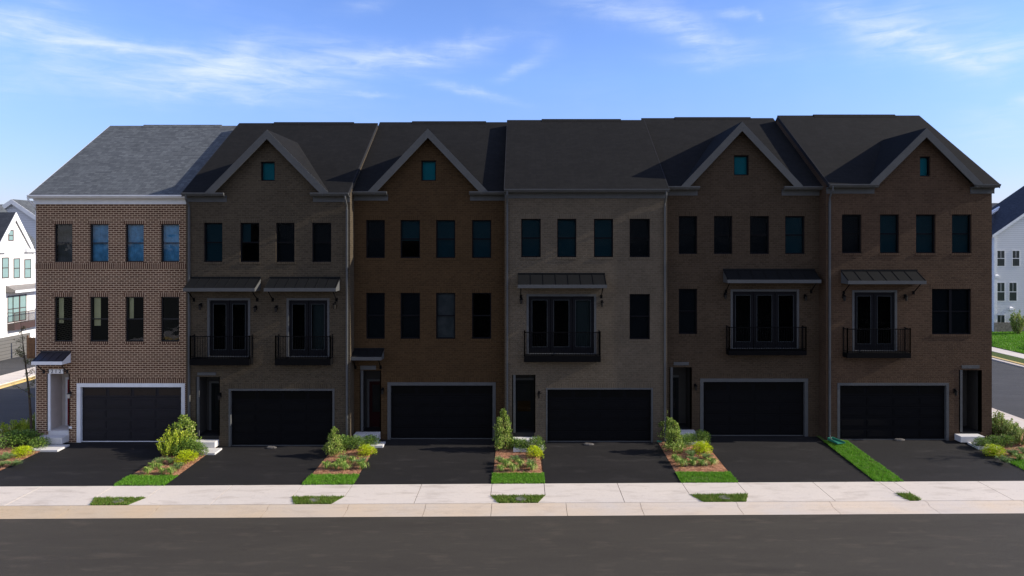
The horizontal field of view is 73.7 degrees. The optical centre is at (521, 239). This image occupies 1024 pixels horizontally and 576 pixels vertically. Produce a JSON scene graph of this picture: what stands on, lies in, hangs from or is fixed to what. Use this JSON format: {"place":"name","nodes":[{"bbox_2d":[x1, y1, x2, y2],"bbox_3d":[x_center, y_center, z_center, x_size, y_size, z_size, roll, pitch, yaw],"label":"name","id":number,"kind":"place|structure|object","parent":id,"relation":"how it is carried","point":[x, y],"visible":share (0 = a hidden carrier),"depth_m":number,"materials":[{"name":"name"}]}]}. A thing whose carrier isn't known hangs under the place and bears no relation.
{"place":"outdoors","nodes":[
{"label":"outdoors","id":0,"kind":"place"},
{"bbox_2d":[0,379,35,427],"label":"side road","id":1,"kind":"structure","parent":0,"point":[14,404],"depth_m":41.34,"materials":[{"name":"grey asphalt"}]},
{"bbox_2d":[0,355,35,375],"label":"driveway","id":2,"kind":"structure","parent":0,"point":[10,365],"depth_m":52.86,"materials":[{"name":"concrete"}]},
{"bbox_2d":[0,367,35,384],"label":"sidewalk","id":3,"kind":"structure","parent":0,"point":[12,377],"depth_m":48.65,"materials":[{"name":"concrete"}]},
{"bbox_2d":[0,429,39,469],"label":"mulch bed","id":4,"kind":"object","parent":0,"point":[6,449],"visible":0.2,"depth_m":30.67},
{"bbox_2d":[0,429,30,448],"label":"boxwood shrub","id":5,"kind":"object","parent":4,"relation":"on","point":[8,439],"visible":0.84,"depth_m":31.52,"materials":[{"name":"green plant"}]},
{"bbox_2d":[12,326,35,433],"bbox_3d":[-23.600,6.702,32.505,1.110,5.605,0.862,0,0,9],"label":"young tree","id":6,"kind":"object","parent":4,"relation":"on","point":[19,351],"visible":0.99,"depth_m":32.52,"materials":[{"name":"brown plant"}]},
{"bbox_2d":[9,428,44,445],"bbox_3d":[-23.002,9.217,31.814,1.440,0.800,1.567,0,0,-34],"label":"boxwood shrub","id":7,"kind":"object","parent":4,"relation":"on","point":[28,439],"visible":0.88,"depth_m":31.68,"materials":[{"name":"green plant"}]},
{"bbox_2d":[0,442,165,486],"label":"driveway","id":8,"kind":"structure","parent":0,"point":[93,464],"depth_m":29.28,"materials":[{"name":"grey asphalt"}]},
{"bbox_2d":[89,496,145,504],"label":"grass","id":9,"kind":"structure","parent":0,"point":[106,500],"depth_m":25.29,"materials":[{"name":"green plant"}]},
{"bbox_2d":[114,474,177,485],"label":"grass","id":10,"kind":"structure","parent":0,"point":[129,480],"depth_m":27.38,"materials":[{"name":"green plant"}]},
{"bbox_2d":[132,447,215,475],"bbox_3d":[-15.085,9.607,30.225,1.970,0.135,4.550,0,0,0],"label":"mulch bed","id":11,"kind":"object","parent":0,"point":[183,468],"visible":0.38,"depth_m":28.99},
{"bbox_2d":[156,433,179,456],"bbox_3d":[-15.720,9.052,30.268,1.020,1.059,1.019,0,0,36],"label":"lime shrub","id":12,"kind":"object","parent":11,"relation":"on","point":[168,445],"visible":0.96,"depth_m":30.15,"materials":[{"name":"green plant"}]},
{"bbox_2d":[168,414,201,450],"bbox_3d":[-15.411,8.770,31.154,1.505,1.648,1.534,0,0,3],"label":"column shrub","id":13,"kind":"object","parent":11,"relation":"on","point":[187,422],"visible":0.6,"depth_m":31.07,"materials":[{"name":"green plant"}]},
{"bbox_2d":[165,446,328,485],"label":"driveway","id":14,"kind":"structure","parent":0,"point":[264,465],"depth_m":29.00,"materials":[{"name":"grey asphalt"}]},
{"bbox_2d":[291,494,345,503],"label":"grass","id":15,"kind":"structure","parent":0,"point":[303,499],"depth_m":25.31,"materials":[{"name":"green plant"}]},
{"bbox_2d":[302,472,358,484],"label":"grass","id":16,"kind":"structure","parent":0,"point":[350,479],"depth_m":27.34,"materials":[{"name":"green plant"}]},
{"bbox_2d":[313,446,371,474],"bbox_3d":[-7.655,9.568,30.225,1.970,0.134,4.550,0,0,0],"label":"mulch bed","id":17,"kind":"object","parent":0,"point":[353,468],"visible":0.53,"depth_m":28.99,"materials":[{"name":"brown wood"}]},
{"bbox_2d":[322,426,345,455],"bbox_3d":[-8.326,8.942,30.206,0.966,1.384,0.982,0,0,-34],"label":"column shrub","id":18,"kind":"object","parent":17,"relation":"on","point":[334,440],"visible":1,"depth_m":30.16,"materials":[{"name":"green plant"}]},
{"bbox_2d":[353,439,495,484],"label":"driveway","id":19,"kind":"structure","parent":0,"point":[431,461],"depth_m":29.32,"materials":[{"name":"grey asphalt"}]},
{"bbox_2d":[0,347,1022,485],"bbox_3d":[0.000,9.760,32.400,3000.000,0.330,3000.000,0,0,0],"label":"ground","id":20,"kind":"structure","parent":0,"point":[542,464],"depth_m":27.37,"materials":[{"name":"green plant"}]},
{"bbox_2d":[0,205,34,360],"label":"white townhouse","id":21,"kind":"structure","parent":20,"relation":"on","point":[17,276],"depth_m":56.49,"materials":[{"name":"paint"}]},
{"bbox_2d":[0,333,29,360],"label":"garage door","id":22,"kind":"structure","parent":21,"relation":"in","point":[8,345],"depth_m":56.11,"materials":[{"name":"grey wood"}]},
{"bbox_2d":[2,199,35,238],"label":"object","id":23,"kind":"structure","parent":20,"relation":"on","point":[24,210],"depth_m":78.00,"materials":[{"name":"grey"}]},
{"bbox_2d":[27,125,235,455],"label":"townhouse","id":24,"kind":"structure","parent":20,"relation":"on","point":[109,360],"depth_m":32.40,"materials":[{"name":"brown brick"}]},
{"bbox_2d":[53,220,73,262],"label":"window","id":25,"kind":"structure","parent":24,"relation":"in","point":[64,242],"depth_m":32.66,"materials":[{"name":"grey glass"}]},
{"bbox_2d":[53,293,73,343],"bbox_3d":[-21.771,3.708,32.521,0.993,2.426,0.282,0,0,0],"label":"window","id":26,"kind":"structure","parent":24,"relation":"in","point":[61,296],"depth_m":32.49,"materials":[{"name":"black glass"}]},
{"bbox_2d":[88,220,109,262],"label":"window","id":27,"kind":"structure","parent":24,"relation":"in","point":[99,228],"depth_m":32.65,"materials":[{"name":"blue glass"}]},
{"bbox_2d":[88,293,109,343],"bbox_3d":[-20.072,3.708,32.521,1.012,2.426,0.282,0,0,0],"label":"window","id":28,"kind":"structure","parent":24,"relation":"in","point":[97,297],"depth_m":32.50,"materials":[{"name":"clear glass"}]},
{"bbox_2d":[83,387,180,440],"bbox_3d":[-18.554,8.286,32.551,4.780,2.618,0.098,0,0,0],"label":"garage door","id":29,"kind":"structure","parent":24,"relation":"in","point":[109,413],"depth_m":32.52,"materials":[{"name":"black metal"}]},
{"bbox_2d":[124,220,144,262],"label":"window","id":30,"kind":"structure","parent":24,"relation":"in","point":[134,228],"depth_m":32.66,"materials":[{"name":"blue glass"}]},
{"bbox_2d":[124,293,144,343],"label":"window","id":31,"kind":"structure","parent":24,"relation":"in","point":[128,295],"depth_m":32.49,"materials":[{"name":"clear glass"}]},
{"bbox_2d":[159,220,179,262],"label":"window","id":32,"kind":"structure","parent":24,"relation":"in","point":[170,228],"depth_m":32.66,"materials":[{"name":"blue glass"}]},
{"bbox_2d":[159,293,179,343],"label":"window","id":33,"kind":"structure","parent":24,"relation":"in","point":[164,295],"depth_m":32.43,"materials":[{"name":"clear glass"}]},
{"bbox_2d":[181,122,377,454],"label":"townhouse","id":34,"kind":"structure","parent":20,"relation":"on","point":[268,288],"depth_m":31.65,"materials":[{"name":"brown brick"}]},
{"bbox_2d":[202,218,223,263],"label":"window","id":35,"kind":"structure","parent":34,"relation":"in","point":[213,226],"depth_m":31.90,"materials":[{"name":"blue glass"}]},
{"bbox_2d":[211,383,218,429],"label":"front door","id":36,"kind":"structure","parent":34,"relation":"in","point":[214,417],"depth_m":32.61,"materials":[{"name":"black glass"}]},
{"bbox_2d":[210,300,229,355],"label":"balcony door","id":37,"kind":"structure","parent":34,"relation":"in","point":[220,351],"depth_m":31.71,"materials":[{"name":"black glass"}]},
{"bbox_2d":[230,300,247,355],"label":"balcony door","id":38,"kind":"structure","parent":34,"relation":"in","point":[242,351],"depth_m":31.71,"materials":[{"name":"black glass"}]},
{"bbox_2d":[239,218,259,263],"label":"window","id":39,"kind":"structure","parent":34,"relation":"in","point":[246,223],"depth_m":31.74,"materials":[{"name":"black glass"}]},
{"bbox_2d":[262,162,274,180],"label":"window","id":40,"kind":"structure","parent":34,"relation":"in","point":[268,168],"depth_m":31.90,"materials":[{"name":"teal glass"}]},
{"bbox_2d":[232,391,331,444],"bbox_3d":[-11.143,8.271,31.801,4.724,2.577,0.098,0,0,0],"label":"garage door","id":41,"kind":"structure","parent":34,"relation":"in","point":[258,417],"depth_m":31.77,"materials":[{"name":"black metal"}]},
{"bbox_2d":[275,218,295,263],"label":"window","id":42,"kind":"structure","parent":34,"relation":"in","point":[285,226],"depth_m":31.90,"materials":[{"name":"black glass"}]},
{"bbox_2d":[289,300,307,355],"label":"balcony door","id":43,"kind":"structure","parent":34,"relation":"in","point":[304,352],"depth_m":31.71,"materials":[{"name":"black glass"}]},
{"bbox_2d":[309,300,326,355],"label":"balcony door","id":44,"kind":"structure","parent":34,"relation":"in","point":[319,306],"depth_m":31.95,"materials":[{"name":"black glass"}]},
{"bbox_2d":[311,218,331,263],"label":"window","id":45,"kind":"structure","parent":34,"relation":"in","point":[321,226],"depth_m":31.90,"materials":[{"name":"black glass"}]},
{"bbox_2d":[350,121,506,447],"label":"townhouse","id":46,"kind":"structure","parent":20,"relation":"on","point":[428,356],"depth_m":32.40,"materials":[{"name":"brown brick"}]},
{"bbox_2d":[369,381,379,426],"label":"front door","id":47,"kind":"structure","parent":46,"relation":"in","point":[374,417],"depth_m":33.36,"materials":[{"name":"red paint"}]},
{"bbox_2d":[365,216,385,259],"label":"window","id":48,"kind":"structure","parent":46,"relation":"in","point":[375,225],"depth_m":32.65,"materials":[{"name":"black glass"}]},
{"bbox_2d":[365,289,385,340],"bbox_3d":[-6.956,3.547,32.515,1.012,2.483,0.270,0,0,0],"label":"window","id":49,"kind":"structure","parent":46,"relation":"in","point":[375,298],"depth_m":32.65,"materials":[{"name":"black glass"}]},
{"bbox_2d":[399,216,420,259],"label":"window","id":50,"kind":"structure","parent":46,"relation":"in","point":[410,225],"depth_m":32.65,"materials":[{"name":"blue glass"}]},
{"bbox_2d":[399,289,420,340],"bbox_3d":[-5.305,3.547,32.515,1.050,2.483,0.270,0,0,0],"label":"window","id":51,"kind":"structure","parent":46,"relation":"in","point":[410,298],"depth_m":32.65,"materials":[{"name":"black glass"}]},
{"bbox_2d":[421,161,435,180],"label":"window","id":52,"kind":"structure","parent":46,"relation":"in","point":[428,168],"depth_m":32.65,"materials":[{"name":"teal glass"}]},
{"bbox_2d":[391,386,492,437],"bbox_3d":[-3.815,8.181,32.551,4.837,2.559,0.098,0,0,0],"label":"garage door","id":53,"kind":"structure","parent":46,"relation":"in","point":[416,411],"depth_m":32.51,"materials":[{"name":"black metal"}]},
{"bbox_2d":[435,216,455,259],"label":"window","id":54,"kind":"structure","parent":46,"relation":"in","point":[445,225],"depth_m":32.65,"materials":[{"name":"blue glass"}]},
{"bbox_2d":[435,289,455,340],"bbox_3d":[-3.625,3.547,32.515,1.031,2.483,0.270,0,0,0],"label":"window","id":55,"kind":"structure","parent":46,"relation":"in","point":[445,298],"depth_m":32.65,"materials":[{"name":"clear glass"}]},
{"bbox_2d":[471,216,491,259],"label":"window","id":56,"kind":"structure","parent":46,"relation":"in","point":[481,225],"depth_m":32.65,"materials":[{"name":"blue glass"}]},
{"bbox_2d":[471,289,491,340],"bbox_3d":[-1.917,3.547,32.470,1.031,2.483,0.180,0,0,0],"label":"window","id":57,"kind":"structure","parent":46,"relation":"in","point":[474,291],"depth_m":32.49,"materials":[{"name":"black glass"}]},
{"bbox_2d":[0,500,1023,518],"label":"kerb","id":58,"kind":"structure","parent":20,"relation":"on","point":[511,509],"depth_m":24.52,"materials":[{"name":"concrete"}]},
{"bbox_2d":[504,119,669,451],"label":"townhouse","id":59,"kind":"structure","parent":20,"relation":"on","point":[585,280],"depth_m":31.65,"materials":[{"name":"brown brick"}]},
{"bbox_2d":[516,380,533,426],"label":"front door","id":60,"kind":"structure","parent":59,"relation":"in","point":[524,409],"depth_m":32.61,"materials":[{"name":"black wood"}]},
{"bbox_2d":[520,214,541,258],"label":"window","id":61,"kind":"structure","parent":59,"relation":"in","point":[530,223],"depth_m":31.90,"materials":[{"name":"blue glass"}]},
{"bbox_2d":[529,296,549,352],"bbox_3d":[0.816,3.935,31.735,0.986,2.630,0.050,0,0,0],"label":"balcony door","id":62,"kind":"structure","parent":59,"relation":"in","point":[537,349],"depth_m":31.71,"materials":[{"name":"black glass"}]},
{"bbox_2d":[551,296,571,352],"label":"balcony door","id":63,"kind":"structure","parent":59,"relation":"in","point":[554,349],"depth_m":31.71,"materials":[{"name":"black glass"}]},
{"bbox_2d":[556,214,577,258],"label":"window","id":64,"kind":"structure","parent":59,"relation":"in","point":[566,223],"depth_m":31.90,"materials":[{"name":"blue glass"}]},
{"bbox_2d":[572,296,593,352],"bbox_3d":[2.837,3.935,31.825,0.986,2.630,0.250,0,0,0],"label":"balcony door","id":65,"kind":"structure","parent":59,"relation":"in","point":[582,306],"depth_m":31.95,"materials":[{"name":"black glass"}]},
{"bbox_2d":[547,390,650,440],"bbox_3d":[3.588,8.149,31.801,4.816,2.443,0.098,0,0,0],"label":"garage door","id":66,"kind":"structure","parent":59,"relation":"in","point":[572,415],"depth_m":31.77,"materials":[{"name":"black metal"}]},
{"bbox_2d":[593,214,614,258],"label":"window","id":67,"kind":"structure","parent":59,"relation":"in","point":[603,223],"depth_m":31.90,"materials":[{"name":"blue glass"}]},
{"bbox_2d":[628,214,650,258],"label":"window","id":68,"kind":"structure","parent":59,"relation":"in","point":[639,223],"depth_m":31.90,"materials":[{"name":"black glass"}]},
{"bbox_2d":[628,290,650,340],"bbox_3d":[5.460,3.501,31.765,1.066,2.395,0.270,0,0,0],"label":"window","id":69,"kind":"structure","parent":59,"relation":"in","point":[639,299],"depth_m":31.90,"materials":[{"name":"black glass"}]},
{"bbox_2d":[641,117,822,444],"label":"townhouse","id":70,"kind":"structure","parent":20,"relation":"on","point":[743,280],"depth_m":32.40,"materials":[{"name":"brown brick"}]},
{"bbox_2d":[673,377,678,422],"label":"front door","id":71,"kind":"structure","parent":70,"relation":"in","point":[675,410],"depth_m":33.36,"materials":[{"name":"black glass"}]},
{"bbox_2d":[678,212,697,255],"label":"window","id":72,"kind":"structure","parent":70,"relation":"in","point":[687,220],"depth_m":32.65,"materials":[{"name":"black glass"}]},
{"bbox_2d":[678,285,697,335],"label":"window","id":73,"kind":"structure","parent":70,"relation":"in","point":[687,293],"depth_m":32.65,"materials":[{"name":"black glass"}]},
{"bbox_2d":[713,212,733,255],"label":"window","id":74,"kind":"structure","parent":70,"relation":"in","point":[722,220],"depth_m":32.65,"materials":[{"name":"black glass"}]},
{"bbox_2d":[734,155,747,174],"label":"window","id":75,"kind":"structure","parent":70,"relation":"in","point":[740,161],"depth_m":32.65,"materials":[{"name":"teal glass"}]},
{"bbox_2d":[733,292,752,347],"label":"balcony door","id":76,"kind":"structure","parent":70,"relation":"in","point":[739,343],"depth_m":32.46,"materials":[{"name":"black glass"}]},
{"bbox_2d":[704,382,802,434],"bbox_3d":[11.009,8.020,32.551,4.799,2.580,0.098,0,0,0],"label":"garage door","id":77,"kind":"structure","parent":70,"relation":"in","point":[730,408],"depth_m":32.52,"materials":[{"name":"black metal"}]},
{"bbox_2d":[749,212,769,255],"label":"window","id":78,"kind":"structure","parent":70,"relation":"in","point":[759,221],"depth_m":32.65,"materials":[{"name":"black glass"}]},
{"bbox_2d":[754,292,774,347],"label":"balcony door","id":79,"kind":"structure","parent":70,"relation":"in","point":[763,343],"depth_m":32.46,"materials":[{"name":"black glass"}]},
{"bbox_2d":[775,292,795,347],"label":"balcony door","id":80,"kind":"structure","parent":70,"relation":"in","point":[787,343],"depth_m":32.46,"materials":[{"name":"black glass"}]},
{"bbox_2d":[784,212,805,255],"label":"window","id":81,"kind":"structure","parent":70,"relation":"in","point":[794,221],"depth_m":32.65,"materials":[{"name":"blue glass"}]},
{"bbox_2d":[775,114,1001,449],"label":"townhouse","id":82,"kind":"structure","parent":20,"relation":"on","point":[905,276],"depth_m":31.65,"materials":[{"name":"brown brick"}]},
{"bbox_2d":[841,210,862,254],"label":"window","id":83,"kind":"structure","parent":82,"relation":"in","point":[851,219],"depth_m":31.90,"materials":[{"name":"black glass"}]},
{"bbox_2d":[854,292,873,349],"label":"balcony door","id":84,"kind":"structure","parent":82,"relation":"in","point":[856,346],"depth_m":31.71,"materials":[{"name":"black glass"}]},
{"bbox_2d":[874,292,893,349],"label":"balcony door","id":85,"kind":"structure","parent":82,"relation":"in","point":[879,346],"depth_m":31.71,"materials":[{"name":"black glass"}]},
{"bbox_2d":[879,210,900,254],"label":"window","id":86,"kind":"structure","parent":82,"relation":"in","point":[888,218],"depth_m":31.90,"materials":[{"name":"blue glass"}]},
{"bbox_2d":[840,386,943,438],"bbox_3d":[17.197,8.011,31.801,4.928,2.538,0.098,0,0,0],"label":"garage door","id":87,"kind":"structure","parent":82,"relation":"in","point":[866,412],"depth_m":31.77,"materials":[{"name":"black metal"}]},
{"bbox_2d":[915,210,936,254],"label":"window","id":88,"kind":"structure","parent":82,"relation":"in","point":[924,218],"depth_m":31.90,"materials":[{"name":"blue glass"}]},
{"bbox_2d":[931,284,972,336],"bbox_3d":[19.913,3.269,31.765,1.937,2.414,0.270,0,0,0],"label":"window","id":89,"kind":"structure","parent":82,"relation":"in","point":[950,302],"depth_m":31.90,"materials":[{"name":"black glass"}]},
{"bbox_2d":[951,210,972,254],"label":"window","id":90,"kind":"structure","parent":82,"relation":"in","point":[960,218],"depth_m":31.90,"materials":[{"name":"blue glass"}]},
{"bbox_2d":[0,513,1023,575],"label":"road","id":91,"kind":"structure","parent":0,"point":[991,544],"depth_m":21.64,"materials":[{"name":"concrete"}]},
{"bbox_2d":[0,481,1023,505],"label":"sidewalk","id":92,"kind":"structure","parent":0,"point":[483,493],"depth_m":25.96,"materials":[{"name":"concrete"}]},
{"bbox_2d":[0,0,1023,203],"label":"sky","id":93,"kind":"structure","parent":0,"point":[71,71],"materials":[{"name":"blue"}]},
{"bbox_2d":[493,444,542,473],"bbox_3d":[-0.155,9.492,30.225,2.050,0.178,4.550,0,0,0],"label":"mulch bed","id":94,"kind":"object","parent":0,"point":[506,453],"visible":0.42,"depth_m":29.32,"materials":[{"name":"brown soil"}]},
{"bbox_2d":[492,408,513,449],"bbox_3d":[-0.834,8.540,30.920,1.014,1.953,0.995,0,0,-24],"label":"column shrub","id":95,"kind":"object","parent":94,"relation":"on","point":[502,438],"visible":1,"depth_m":30.77,"materials":[{"name":"green plant"}]},
{"bbox_2d":[491,471,544,483],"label":"grass","id":96,"kind":"structure","parent":0,"point":[540,476],"depth_m":27.35,"materials":[{"name":"green plant"}]},
{"bbox_2d":[491,493,545,502],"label":"grass","id":97,"kind":"structure","parent":0,"point":[529,498],"depth_m":25.31,"materials":[{"name":"green plant"}]},
{"bbox_2d":[542,442,680,483],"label":"driveway","id":98,"kind":"structure","parent":0,"point":[609,462],"depth_m":29.01,"materials":[{"name":"grey asphalt"}]},
{"bbox_2d":[658,441,726,471],"bbox_3d":[7.390,9.425,30.225,2.180,0.211,4.550,0,0,0],"label":"mulch bed","id":99,"kind":"object","parent":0,"point":[704,467],"visible":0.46,"depth_m":28.90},
{"bbox_2d":[662,420,686,453],"bbox_3d":[6.735,8.737,30.253,1.092,1.525,1.263,0,0,25],"label":"column shrub","id":100,"kind":"object","parent":99,"relation":"on","point":[673,435],"visible":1,"depth_m":30.15,"materials":[{"name":"green plant"}]},
{"bbox_2d":[675,470,737,482],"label":"grass","id":101,"kind":"structure","parent":0,"point":[730,478],"depth_m":27.35,"materials":[{"name":"green plant"}]},
{"bbox_2d":[690,492,747,501],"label":"grass","id":102,"kind":"structure","parent":0,"point":[715,497],"depth_m":25.26,"materials":[{"name":"green plant"}]},
{"bbox_2d":[706,436,874,481],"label":"driveway","id":103,"kind":"structure","parent":0,"point":[776,459],"depth_m":29.27,"materials":[{"name":"black asphalt"}]},
{"bbox_2d":[817,436,903,481],"bbox_3d":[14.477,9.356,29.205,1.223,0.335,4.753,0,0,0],"label":"grass","id":104,"kind":"structure","parent":0,"point":[869,470],"depth_m":28.79,"materials":[{"name":"green plant"}]},
{"bbox_2d":[848,440,1023,481],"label":"driveway","id":105,"kind":"structure","parent":0,"point":[921,460],"depth_m":29.02,"materials":[{"name":"grey asphalt"}]},
{"bbox_2d":[987,429,1023,458],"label":"mulch bed","id":106,"kind":"object","parent":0,"point":[1012,447],"visible":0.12,"depth_m":30.52,"materials":[{"name":"brown soil"}]},
{"bbox_2d":[992,410,1013,435],"bbox_3d":[22.425,8.629,32.123,1.132,1.254,1.055,0,0,30],"label":"leafy shrub","id":107,"kind":"object","parent":106,"relation":"on","point":[997,423],"visible":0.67,"depth_m":31.96,"materials":[{"name":"green plant"}]},
{"bbox_2d":[992,360,1023,418],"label":"side road","id":108,"kind":"structure","parent":0,"point":[1008,388],"depth_m":43.87,"materials":[{"name":"grey asphalt"}]},
{"bbox_2d":[992,330,1023,352],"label":"grass","id":109,"kind":"structure","parent":0,"point":[1009,340],"depth_m":62.40,"materials":[{"name":"green plant"}]},
{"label":"far lawn","id":110,"kind":"structure","parent":0,"visible":0},
{"bbox_2d":[992,186,1023,331],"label":"house","id":111,"kind":"structure","parent":110,"relation":"on","point":[1007,255],"depth_m":68.00,"materials":[{"name":"white paint"}]},
{"bbox_2d":[1009,309,1023,333],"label":"leafy shrub","id":112,"kind":"object","parent":110,"relation":"on","point":[1018,321],"visible":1,"depth_m":66.51,"materials":[{"name":"green plant"}]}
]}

